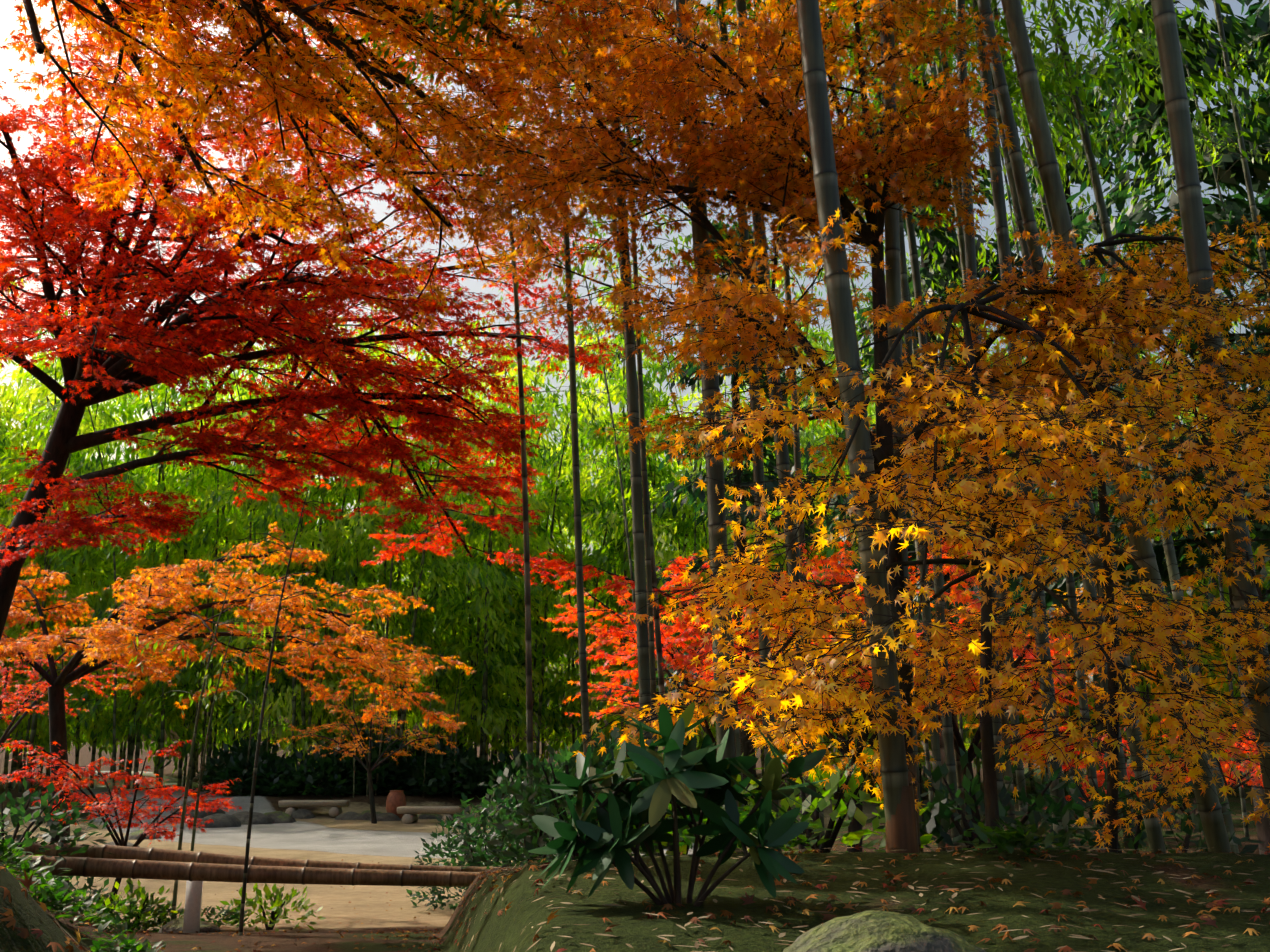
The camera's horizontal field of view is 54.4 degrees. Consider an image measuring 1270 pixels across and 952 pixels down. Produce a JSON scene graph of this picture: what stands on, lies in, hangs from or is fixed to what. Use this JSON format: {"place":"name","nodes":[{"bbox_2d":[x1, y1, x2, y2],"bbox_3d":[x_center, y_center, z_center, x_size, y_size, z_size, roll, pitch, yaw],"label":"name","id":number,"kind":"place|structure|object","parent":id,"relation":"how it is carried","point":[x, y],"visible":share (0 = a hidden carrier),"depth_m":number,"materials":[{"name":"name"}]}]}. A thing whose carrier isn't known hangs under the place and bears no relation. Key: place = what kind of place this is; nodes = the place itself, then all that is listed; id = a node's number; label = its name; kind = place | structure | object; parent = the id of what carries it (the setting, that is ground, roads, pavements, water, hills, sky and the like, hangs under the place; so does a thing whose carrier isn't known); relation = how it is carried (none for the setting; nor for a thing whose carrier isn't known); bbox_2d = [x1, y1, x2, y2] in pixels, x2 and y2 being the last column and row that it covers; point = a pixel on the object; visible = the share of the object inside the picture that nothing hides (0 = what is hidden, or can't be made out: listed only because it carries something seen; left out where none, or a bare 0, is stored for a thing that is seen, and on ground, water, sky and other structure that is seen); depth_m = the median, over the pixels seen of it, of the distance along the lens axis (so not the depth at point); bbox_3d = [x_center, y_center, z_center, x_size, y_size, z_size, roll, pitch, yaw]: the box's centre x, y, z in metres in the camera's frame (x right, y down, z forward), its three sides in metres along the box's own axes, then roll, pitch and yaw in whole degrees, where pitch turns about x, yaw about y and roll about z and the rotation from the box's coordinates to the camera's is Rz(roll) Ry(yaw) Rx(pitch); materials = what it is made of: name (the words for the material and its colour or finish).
{"place":"outdoors","nodes":[
{"label":"outdoors","id":0,"kind":"place"},
{"bbox_2d":[0,582,167,747],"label":"maple","id":1,"kind":"object","parent":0,"point":[30,687],"depth_m":21.13,"materials":[{"name":"plant"}]},
{"bbox_2d":[0,8,630,639],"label":"maple tree","id":2,"kind":"object","parent":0,"point":[98,220],"depth_m":11.27,"materials":[{"name":"red plant"}]},
{"bbox_2d":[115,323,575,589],"bbox_3d":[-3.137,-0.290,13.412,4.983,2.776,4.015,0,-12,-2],"label":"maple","id":3,"kind":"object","parent":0,"point":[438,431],"depth_m":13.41,"materials":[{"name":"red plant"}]},
{"bbox_2d":[0,0,837,332],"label":"maple tree","id":4,"kind":"object","parent":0,"point":[262,90],"depth_m":7.97,"materials":[{"name":"orange plant"}]},
{"bbox_2d":[0,741,1269,951],"bbox_3d":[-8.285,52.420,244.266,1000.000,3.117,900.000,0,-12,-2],"label":"ground","id":5,"kind":"structure","parent":0,"point":[322,835],"depth_m":3.71,"materials":[{"name":"beige sand"}]},
{"bbox_2d":[0,738,241,918],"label":"maple tree","id":6,"kind":"object","parent":5,"relation":"on","point":[145,781],"depth_m":12.70,"materials":[{"name":"red plant"}]},
{"bbox_2d":[104,842,139,846],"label":"stone","id":7,"kind":"object","parent":5,"relation":"on","point":[128,844],"visible":0.06,"depth_m":22.66,"materials":[{"name":"grey stone"}]},
{"bbox_2d":[124,830,161,839],"bbox_3d":[-10.258,7.538,25.648,0.876,0.368,0.674,0,-12,-2],"label":"stone","id":8,"kind":"object","parent":5,"relation":"on","point":[135,835],"visible":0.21,"depth_m":25.46,"materials":[{"name":"grey stone"}]},
{"bbox_2d":[158,918,220,932],"bbox_3d":[-4.116,4.217,11.406,0.561,0.250,0.489,0,-12,-2],"label":"stone","id":9,"kind":"object","parent":5,"relation":"on","point":[175,926],"visible":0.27,"depth_m":11.31,"materials":[{"name":"grey stone"}]},
{"bbox_2d":[183,881,202,932],"bbox_3d":[-3.999,3.901,11.168,0.130,0.755,0.130,3,-12,-13],"label":"post","id":10,"kind":"object","parent":5,"relation":"on","point":[192,909],"visible":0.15,"depth_m":11.11,"materials":[{"name":"paint"}]},
{"bbox_2d":[170,800,225,817],"bbox_3d":[-11.360,8.738,32.001,1.270,0.646,1.256,-8,-14,33],"label":"stone","id":11,"kind":"object","parent":5,"relation":"on","point":[201,814],"visible":0.12,"depth_m":31.70,"materials":[{"name":"grey stone"}]},
{"bbox_2d":[192,813,240,827],"bbox_3d":[-9.839,8.222,29.056,1.107,0.529,0.933,0,-12,-2],"label":"stone","id":12,"kind":"object","parent":5,"relation":"on","point":[220,820],"visible":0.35,"depth_m":28.86,"materials":[{"name":"grey stone"}]},
{"bbox_2d":[0,521,475,883],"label":"maple tree","id":13,"kind":"object","parent":5,"relation":"on","point":[109,631],"depth_m":14.55,"materials":[{"name":"orange plant"}]},
{"bbox_2d":[14,841,492,886],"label":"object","id":14,"kind":"structure","parent":5,"relation":"on","point":[137,862],"depth_m":10.56,"materials":[{"name":"brown wood"}]},
{"bbox_2d":[232,811,274,824],"bbox_3d":[-9.421,8.475,30.135,1.258,0.562,1.049,-3,-12,15],"label":"stone","id":15,"kind":"object","parent":5,"relation":"on","point":[257,818],"visible":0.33,"depth_m":29.91,"materials":[{"name":"grey stone"}]},
{"bbox_2d":[264,811,295,822],"bbox_3d":[-8.911,8.553,30.596,1.084,0.484,0.844,0,-12,-2],"label":"stone","id":16,"kind":"object","parent":5,"relation":"on","point":[279,817],"visible":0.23,"depth_m":30.41,"materials":[{"name":"grey stone"}]},
{"bbox_2d":[291,809,314,818],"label":"stone","id":17,"kind":"object","parent":5,"relation":"on","point":[302,814],"visible":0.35,"depth_m":31.98,"materials":[{"name":"grey stone"}]},
{"bbox_2d":[278,800,349,816],"bbox_3d":[-8.418,8.726,32.392,1.760,0.418,0.627,0,-12,-2],"label":"bench","id":18,"kind":"object","parent":5,"relation":"on","point":[335,810],"visible":0.9,"depth_m":32.18,"materials":[{"name":"grey stone"}]},
{"bbox_2d":[335,812,359,819],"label":"stone","id":19,"kind":"object","parent":5,"relation":"on","point":[348,816],"visible":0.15,"depth_m":31.62,"materials":[{"name":"grey stone"}]},
{"bbox_2d":[268,683,455,823],"bbox_3d":[-6.627,6.996,30.864,3.997,3.430,3.889,10,-15,-38],"label":"orange maple","id":20,"kind":"object","parent":5,"relation":"on","point":[402,752],"depth_m":30.62,"materials":[{"name":"plant"}]},
{"bbox_2d":[353,810,381,819],"bbox_3d":[-6.710,8.780,31.660,0.938,0.409,0.762,-4,-13,19],"label":"stone","id":21,"kind":"object","parent":5,"relation":"on","point":[365,815],"visible":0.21,"depth_m":31.44,"materials":[{"name":"grey stone"}]},
{"bbox_2d":[370,813,401,820],"bbox_3d":[-6.283,8.714,31.278,0.850,0.358,0.724,0,-12,-2],"label":"stone","id":22,"kind":"object","parent":5,"relation":"on","point":[386,817],"visible":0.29,"depth_m":31.07,"materials":[{"name":"grey stone"}]},
{"bbox_2d":[386,790,405,818],"bbox_3d":[-6.137,8.441,31.713,0.520,0.720,0.520,0,-12,-2],"label":"clay jar","id":23,"kind":"object","parent":5,"relation":"on","point":[395,799],"visible":0.83,"depth_m":31.54,"materials":[{"name":"orange ceramic"}]},
{"bbox_2d":[397,806,463,823],"bbox_3d":[-5.032,8.342,30.340,1.550,0.418,0.600,-1,-12,5],"label":"bench","id":24,"kind":"object","parent":5,"relation":"on","point":[410,816],"visible":0.79,"depth_m":30.13,"materials":[{"name":"grey stone"}]},
{"bbox_2d":[418,814,442,818],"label":"stone","id":25,"kind":"object","parent":5,"relation":"on","point":[427,816],"visible":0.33,"depth_m":31.95,"materials":[{"name":"grey stone"}]},
{"bbox_2d":[0,803,1076,951],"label":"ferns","id":26,"kind":"object","parent":5,"relation":"on","point":[1010,839],"visible":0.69,"depth_m":6.05,"materials":[{"name":"green plant"}]},
{"bbox_2d":[0,233,1269,805],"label":"bamboo leaves","id":27,"kind":"object","parent":5,"relation":"on","point":[342,539],"visible":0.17,"depth_m":38.83,"materials":[{"name":"green plant"}]},
{"bbox_2d":[0,836,1269,951],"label":"fallen leaves","id":28,"kind":"object","parent":5,"relation":"on","point":[9,915],"visible":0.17,"depth_m":3.20,"materials":[{"name":"orange plant"}]},
{"bbox_2d":[0,0,1269,933],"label":"shrubs","id":29,"kind":"object","parent":5,"relation":"on","point":[501,819],"depth_m":18.54,"materials":[{"name":"plant"}]},
{"bbox_2d":[527,702,828,905],"bbox_3d":[0.125,0.874,3.248,0.765,0.554,0.588,-5,-13,23],"label":"rhododendron","id":30,"kind":"object","parent":5,"relation":"on","point":[691,777],"depth_m":3.19,"materials":[{"name":"green plant"}]},
{"bbox_2d":[539,558,862,752],"bbox_3d":[0.802,3.049,15.569,4.088,3.775,4.744,0,-12,-2],"label":"maple","id":31,"kind":"object","parent":5,"relation":"on","point":[570,618],"depth_m":15.46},
{"bbox_2d":[171,0,1269,934],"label":"bamboo stalks","id":32,"kind":"object","parent":5,"relation":"on","point":[903,819],"visible":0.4,"depth_m":6.87,"materials":[{"name":"plant"}]},
{"bbox_2d":[408,0,1192,753],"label":"maple tree","id":33,"kind":"object","parent":5,"relation":"on","point":[740,152],"depth_m":5.87,"materials":[{"name":"orange plant"}]},
{"bbox_2d":[544,537,1063,851],"bbox_3d":[1.805,2.291,12.820,5.560,3.615,5.852,0,-12,-2],"label":"maple","id":34,"kind":"object","parent":5,"relation":"on","point":[833,558],"depth_m":12.31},
{"bbox_2d":[678,583,1034,851],"bbox_3d":[1.837,2.056,10.222,2.806,2.515,3.693,0,-12,-2],"label":"orange maple","id":35,"kind":"object","parent":5,"relation":"on","point":[951,597],"depth_m":10.11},
{"bbox_2d":[783,911,985,951],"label":"boulder","id":36,"kind":"object","parent":5,"relation":"on","point":[874,931],"visible":1,"depth_m":2.54,"materials":[{"name":"green stone"}]},
{"bbox_2d":[570,222,1269,849],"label":"gold maple","id":37,"kind":"object","parent":5,"relation":"on","point":[968,490],"depth_m":4.06,"materials":[{"name":"plant"}]},
{"bbox_2d":[770,584,1162,840],"bbox_3d":[2.983,2.341,11.457,3.889,2.707,3.507,0,-12,-2],"label":"orange maple","id":38,"kind":"object","parent":5,"relation":"on","point":[958,743],"depth_m":11.22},
{"bbox_2d":[892,203,1269,853],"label":"maple tree","id":39,"kind":"object","parent":5,"relation":"on","point":[1196,770],"depth_m":5.12,"materials":[{"name":"orange plant"}]},
{"bbox_2d":[1009,700,1262,852],"bbox_3d":[4.973,2.705,10.696,3.475,1.682,3.370,0,-12,-2],"label":"maple","id":40,"kind":"object","parent":5,"relation":"on","point":[1100,776],"depth_m":10.80,"materials":[{"name":"plant"}]},
{"bbox_2d":[0,0,1269,740],"label":"sky","id":41,"kind":"structure","parent":0,"point":[8,60],"materials":[{"name":"white"}]},
{"bbox_2d":[127,0,1269,730],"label":"bamboo","id":42,"kind":"object","parent":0,"point":[1043,62],"depth_m":10.27,"materials":[{"name":"green plant"}]},
{"bbox_2d":[661,539,1136,765],"bbox_3d":[2.206,2.193,11.398,3.998,2.967,4.244,0,-12,-2],"label":"maple","id":43,"kind":"object","parent":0,"point":[814,572],"depth_m":10.54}
]}

